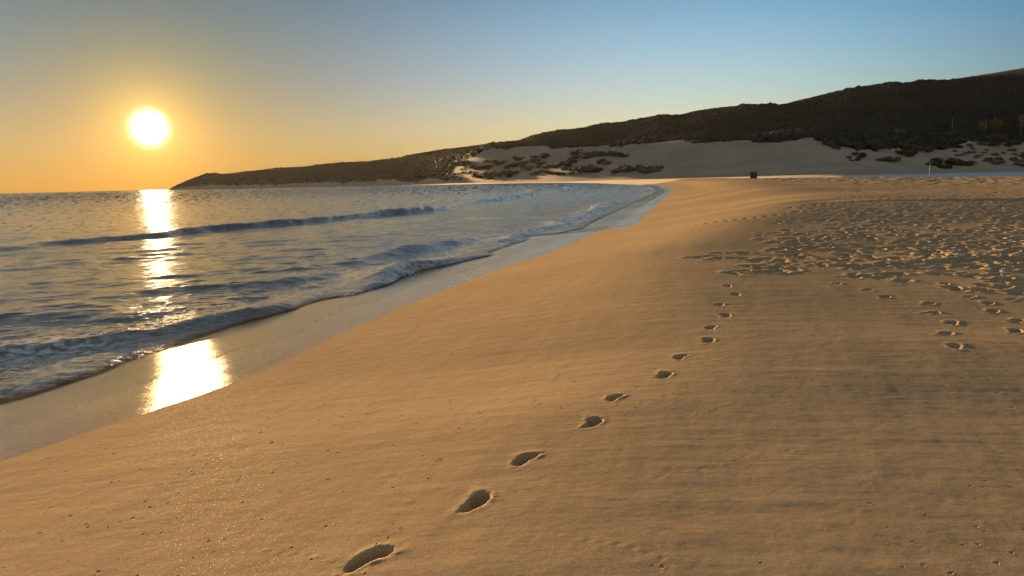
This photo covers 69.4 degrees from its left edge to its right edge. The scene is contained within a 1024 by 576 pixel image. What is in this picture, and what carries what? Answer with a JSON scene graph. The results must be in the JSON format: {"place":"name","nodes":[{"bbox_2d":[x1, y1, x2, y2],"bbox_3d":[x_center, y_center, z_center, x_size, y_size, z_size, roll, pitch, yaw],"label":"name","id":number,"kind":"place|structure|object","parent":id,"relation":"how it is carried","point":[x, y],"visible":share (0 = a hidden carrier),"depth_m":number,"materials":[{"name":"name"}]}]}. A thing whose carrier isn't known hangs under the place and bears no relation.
{"place":"outdoors","nodes":[
{"label":"outdoors","id":0,"kind":"place"},
{"bbox_2d":[0,183,656,399],"bbox_3d":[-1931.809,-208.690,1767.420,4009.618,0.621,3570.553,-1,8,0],"label":"sea","id":1,"kind":"structure","parent":0,"point":[92,281],"depth_m":26.02,"materials":[{"name":"liquid"}]},
{"bbox_2d":[341,186,618,296],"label":"sea foam","id":2,"kind":"object","parent":1,"relation":"on","point":[412,272],"visible":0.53,"depth_m":18.32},
{"bbox_2d":[0,176,1023,575],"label":"beach","id":3,"kind":"structure","parent":0,"point":[806,396],"depth_m":5.42,"materials":[{"name":"beige sand"}]},
{"bbox_2d":[337,543,404,575],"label":"footprint","id":4,"kind":"object","parent":3,"relation":"on","point":[362,560],"visible":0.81,"depth_m":3.29},
{"bbox_2d":[450,488,495,515],"bbox_3d":[-0.177,1.121,3.734,0.160,0.098,0.343,2,9,19],"label":"footprint","id":5,"kind":"object","parent":3,"relation":"on","point":[477,499],"visible":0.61,"depth_m":3.80},
{"bbox_2d":[510,450,544,468],"bbox_3d":[0.069,1.021,4.287,0.148,0.081,0.296,5,10,38],"label":"footprint","id":6,"kind":"object","parent":3,"relation":"on","point":[520,460],"visible":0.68,"depth_m":4.34},
{"bbox_2d":[580,415,605,429],"bbox_3d":[0.538,0.920,4.861,0.154,0.086,0.308,1,9,16],"label":"footprint","id":7,"kind":"object","parent":3,"relation":"on","point":[591,421],"visible":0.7,"depth_m":4.94},
{"bbox_2d":[604,393,627,402],"bbox_3d":[0.741,0.828,5.409,0.145,0.068,0.261,5,10,38],"label":"footprint","id":8,"kind":"object","parent":3,"relation":"on","point":[611,398],"visible":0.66,"depth_m":5.47},
{"bbox_2d":[653,370,674,379],"bbox_3d":[1.235,0.737,5.976,0.154,0.080,0.318,1,9,19],"label":"footprint","id":9,"kind":"object","parent":3,"relation":"on","point":[663,374],"visible":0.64,"depth_m":6.05},
{"bbox_2d":[672,353,691,360],"bbox_3d":[1.491,0.637,6.573,0.147,0.067,0.275,5,10,36],"label":"footprint","id":10,"kind":"object","parent":3,"relation":"on","point":[681,356],"visible":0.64,"depth_m":6.63},
{"bbox_2d":[701,337,716,343],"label":"footprint","id":11,"kind":"object","parent":3,"relation":"on","point":[705,340],"visible":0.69,"depth_m":7.24},
{"bbox_2d":[704,325,717,329],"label":"footprint","id":12,"kind":"object","parent":3,"relation":"on","point":[709,327],"visible":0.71,"depth_m":7.80},
{"bbox_2d":[713,303,726,306],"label":"footprint","id":13,"kind":"object","parent":3,"relation":"on","point":[719,304],"visible":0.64,"depth_m":9.11},
{"bbox_2d":[718,312,731,317],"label":"footprint","id":14,"kind":"object","parent":3,"relation":"on","point":[724,315],"visible":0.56,"depth_m":8.47},
{"bbox_2d":[729,292,740,295],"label":"footprint","id":15,"kind":"object","parent":3,"relation":"on","point":[735,294],"visible":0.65,"depth_m":9.88},
{"bbox_2d":[750,172,757,178],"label":"rubbish container","id":16,"kind":"object","parent":3,"relation":"on","point":[753,174],"visible":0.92,"depth_m":132.52,"materials":[{"name":"plastic"}]},
{"bbox_2d":[878,295,891,298],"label":"footprint","id":17,"kind":"object","parent":3,"relation":"on","point":[885,296],"visible":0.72,"depth_m":9.71},
{"bbox_2d":[920,301,935,305],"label":"footprint","id":18,"kind":"object","parent":3,"relation":"on","point":[926,303],"visible":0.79,"depth_m":9.20},
{"bbox_2d":[919,310,941,313],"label":"footprint","id":19,"kind":"object","parent":3,"relation":"on","point":[933,312],"visible":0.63,"depth_m":8.61},
{"bbox_2d":[936,330,955,335],"bbox_3d":[4.349,0.463,7.405,0.161,0.028,0.317,5,11,38],"label":"footprint","id":20,"kind":"object","parent":3,"relation":"on","point":[944,333],"visible":0.91,"depth_m":7.46},
{"bbox_2d":[943,320,959,325],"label":"footprint","id":21,"kind":"object","parent":3,"relation":"on","point":[954,322],"visible":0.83,"depth_m":8.06},
{"bbox_2d":[945,342,964,349],"bbox_3d":[4.091,0.542,6.831,0.160,0.022,0.325,4,10,32],"label":"footprint","id":22,"kind":"object","parent":3,"relation":"on","point":[957,346],"visible":0.99,"depth_m":6.88},
{"bbox_2d":[961,295,978,298],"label":"footprint","id":23,"kind":"object","parent":3,"relation":"on","point":[968,296],"visible":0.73,"depth_m":9.71},
{"bbox_2d":[980,300,994,304],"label":"footprint","id":24,"kind":"object","parent":3,"relation":"on","point":[988,302],"visible":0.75,"depth_m":9.27},
{"bbox_2d":[986,308,1001,312],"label":"footprint","id":25,"kind":"object","parent":3,"relation":"on","point":[989,310],"visible":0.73,"depth_m":8.75},
{"bbox_2d":[1005,297,1020,300],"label":"footprint","id":26,"kind":"object","parent":3,"relation":"on","point":[1010,298],"visible":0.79,"depth_m":9.53},
{"bbox_2d":[1006,328,1023,333],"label":"footprint","id":27,"kind":"object","parent":3,"relation":"on","point":[1015,331],"visible":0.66,"depth_m":7.64},
{"bbox_2d":[1007,318,1023,322],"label":"footprint","id":28,"kind":"object","parent":3,"relation":"on","point":[1017,320],"visible":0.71,"depth_m":8.18},
{"bbox_2d":[0,0,1023,192],"label":"sky","id":29,"kind":"structure","parent":0,"point":[96,95],"materials":[{"name":"blue"}]},
{"bbox_2d":[168,87,1019,189],"bbox_3d":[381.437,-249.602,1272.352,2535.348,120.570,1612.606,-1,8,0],"label":"hills","id":30,"kind":"structure","parent":0,"point":[402,176],"depth_m":1051.65,"materials":[{"name":"plant"}]},
{"bbox_2d":[169,73,1023,189],"bbox_3d":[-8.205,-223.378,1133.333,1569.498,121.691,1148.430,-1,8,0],"label":"hillside scrub","id":31,"kind":"object","parent":30,"relation":"on","point":[998,96],"visible":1,"depth_m":835.28,"materials":[{"name":"green plant"}]},
{"bbox_2d":[895,128,905,133],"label":"shrub","id":32,"kind":"object","parent":30,"relation":"on","point":[901,130],"visible":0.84,"depth_m":654.40,"materials":[{"name":"green plant"}]},
{"bbox_2d":[977,120,987,130],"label":"tree","id":33,"kind":"object","parent":30,"relation":"on","point":[982,126],"visible":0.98,"depth_m":677.16,"materials":[{"name":"green plant"}]},
{"bbox_2d":[989,117,1003,130],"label":"tree","id":34,"kind":"object","parent":30,"relation":"on","point":[996,124],"visible":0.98,"depth_m":676.11,"materials":[{"name":"green plant"}]},
{"bbox_2d":[1016,114,1023,127],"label":"tree","id":35,"kind":"object","parent":30,"relation":"on","point":[1019,119],"visible":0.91,"depth_m":689.53,"materials":[{"name":"green plant"}]},
{"bbox_2d":[171,138,1023,189],"bbox_3d":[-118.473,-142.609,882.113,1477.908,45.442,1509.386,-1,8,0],"label":"sand dunes","id":36,"kind":"structure","parent":0,"point":[799,158],"depth_m":588.11,"materials":[{"name":"beige sand"}]},
{"bbox_2d":[482,165,493,168],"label":"dune shrub","id":37,"kind":"object","parent":36,"relation":"on","point":[488,167],"visible":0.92,"depth_m":847.67,"materials":[{"name":"green plant"}]},
{"bbox_2d":[499,169,511,174],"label":"dune shrub","id":38,"kind":"object","parent":36,"relation":"on","point":[504,172],"visible":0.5,"depth_m":789.65,"materials":[{"name":"green plant"}]},
{"bbox_2d":[504,172,515,177],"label":"dune shrub","id":39,"kind":"object","parent":36,"relation":"on","point":[506,175],"visible":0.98,"depth_m":770.28,"materials":[{"name":"green plant"}]},
{"bbox_2d":[511,162,518,166],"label":"dune shrub","id":40,"kind":"object","parent":36,"relation":"on","point":[514,164],"visible":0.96,"depth_m":793.24,"materials":[{"name":"green plant"}]},
{"bbox_2d":[535,160,546,164],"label":"dune shrub","id":41,"kind":"object","parent":36,"relation":"on","point":[540,162],"visible":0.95,"depth_m":749.25,"materials":[{"name":"green plant"}]},
{"bbox_2d":[568,166,581,170],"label":"dune shrub","id":42,"kind":"object","parent":36,"relation":"on","point":[573,169],"visible":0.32,"depth_m":661.65,"materials":[{"name":"green plant"}]},
{"bbox_2d":[571,154,580,158],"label":"dune shrub","id":43,"kind":"object","parent":36,"relation":"on","point":[575,156],"visible":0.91,"depth_m":716.04,"materials":[{"name":"green plant"}]},
{"bbox_2d":[575,166,587,172],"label":"dune shrub","id":44,"kind":"object","parent":36,"relation":"on","point":[580,170],"visible":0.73,"depth_m":643.97,"materials":[{"name":"green plant"}]},
{"bbox_2d":[581,152,591,157],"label":"dune shrub","id":45,"kind":"object","parent":36,"relation":"on","point":[585,155],"visible":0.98,"depth_m":700.37,"materials":[{"name":"green plant"}]},
{"bbox_2d":[589,166,602,172],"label":"dune shrub","id":46,"kind":"object","parent":36,"relation":"on","point":[596,169],"visible":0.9,"depth_m":629.57,"materials":[{"name":"green plant"}]},
{"bbox_2d":[610,168,621,172],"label":"dune grass tussock","id":47,"kind":"object","parent":36,"relation":"on","point":[614,170],"visible":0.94,"depth_m":602.58,"materials":[{"name":"green plant"}]},
{"bbox_2d":[622,165,635,169],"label":"dune grass tussock","id":48,"kind":"object","parent":36,"relation":"on","point":[628,167],"visible":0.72,"depth_m":593.74,"materials":[{"name":"green plant"}]},
{"bbox_2d":[634,164,652,168],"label":"dune grass tussock","id":49,"kind":"object","parent":36,"relation":"on","point":[639,167],"visible":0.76,"depth_m":586.33,"materials":[{"name":"green plant"}]},
{"bbox_2d":[641,168,653,172],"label":"dune grass tussock","id":50,"kind":"object","parent":36,"relation":"on","point":[646,170],"visible":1,"depth_m":573.29,"materials":[{"name":"green plant"}]},
{"bbox_2d":[653,165,663,168],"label":"dune grass tussock","id":51,"kind":"object","parent":36,"relation":"on","point":[660,167],"visible":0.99,"depth_m":578.60,"materials":[{"name":"green plant"}]},
{"bbox_2d":[869,142,887,148],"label":"dune shrub","id":52,"kind":"object","parent":36,"relation":"on","point":[877,145],"visible":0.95,"depth_m":575.09,"materials":[{"name":"green plant"}]},
{"bbox_2d":[876,156,892,161],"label":"dune grass tussock","id":53,"kind":"object","parent":36,"relation":"on","point":[883,158],"visible":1,"depth_m":536.42,"materials":[{"name":"green plant"}]},
{"bbox_2d":[894,155,901,160],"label":"dune grass tussock","id":54,"kind":"object","parent":36,"relation":"on","point":[897,158],"visible":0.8,"depth_m":537.03,"materials":[{"name":"green plant"}]},
{"bbox_2d":[900,152,915,156],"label":"dune shrub","id":55,"kind":"object","parent":36,"relation":"on","point":[909,154],"visible":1,"depth_m":559.81,"materials":[{"name":"green plant"}]},
{"bbox_2d":[906,144,921,150],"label":"dune shrub","id":56,"kind":"object","parent":36,"relation":"on","point":[913,147],"visible":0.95,"depth_m":593.32,"materials":[{"name":"green plant"}]},
{"bbox_2d":[924,146,934,151],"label":"dune shrub","id":57,"kind":"object","parent":36,"relation":"on","point":[930,149],"visible":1,"depth_m":592.52,"materials":[{"name":"green plant"}]},
{"bbox_2d":[925,160,940,165],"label":"dune shrub","id":58,"kind":"object","parent":36,"relation":"on","point":[932,163],"visible":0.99,"depth_m":532.44,"materials":[{"name":"green plant"}]},
{"bbox_2d":[930,157,942,161],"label":"dune shrub","id":59,"kind":"object","parent":36,"relation":"on","point":[937,159],"visible":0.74,"depth_m":547.26,"materials":[{"name":"green plant"}]},
{"bbox_2d":[936,164,949,168],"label":"dune shrub","id":60,"kind":"object","parent":36,"relation":"on","point":[942,165],"visible":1,"depth_m":525.34,"materials":[{"name":"green plant"}]},
{"bbox_2d":[943,158,957,163],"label":"dune shrub","id":61,"kind":"object","parent":36,"relation":"on","point":[950,160],"visible":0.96,"depth_m":549.52,"materials":[{"name":"green plant"}]},
{"bbox_2d":[951,160,965,165],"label":"dune shrub","id":62,"kind":"object","parent":36,"relation":"on","point":[962,163],"visible":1,"depth_m":545.33,"materials":[{"name":"green plant"}]},
{"bbox_2d":[965,160,977,165],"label":"dune shrub","id":63,"kind":"object","parent":36,"relation":"on","point":[970,163],"visible":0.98,"depth_m":545.69,"materials":[{"name":"green plant"}]},
{"bbox_2d":[984,141,1002,145],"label":"dune shrub","id":64,"kind":"object","parent":36,"relation":"on","point":[994,143],"visible":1,"depth_m":623.26,"materials":[{"name":"green plant"}]},
{"bbox_2d":[1003,142,1015,145],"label":"dune shrub","id":65,"kind":"object","parent":36,"relation":"on","point":[1009,144],"visible":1,"depth_m":620.78,"materials":[{"name":"green plant"}]},
{"bbox_2d":[1007,140,1020,144],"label":"dune shrub","id":66,"kind":"object","parent":36,"relation":"on","point":[1017,143],"visible":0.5,"depth_m":629.95,"materials":[{"name":"green plant"}]},
{"bbox_2d":[842,171,1023,176],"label":"lagoon","id":67,"kind":"structure","parent":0,"point":[997,174],"depth_m":253.02,"materials":[{"name":"blue liquid"}]},
{"bbox_2d":[956,67,1023,78],"bbox_3d":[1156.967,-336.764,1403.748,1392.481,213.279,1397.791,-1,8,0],"label":"ridge","id":68,"kind":"structure","parent":0,"point":[1019,71],"depth_m":1467.12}
]}

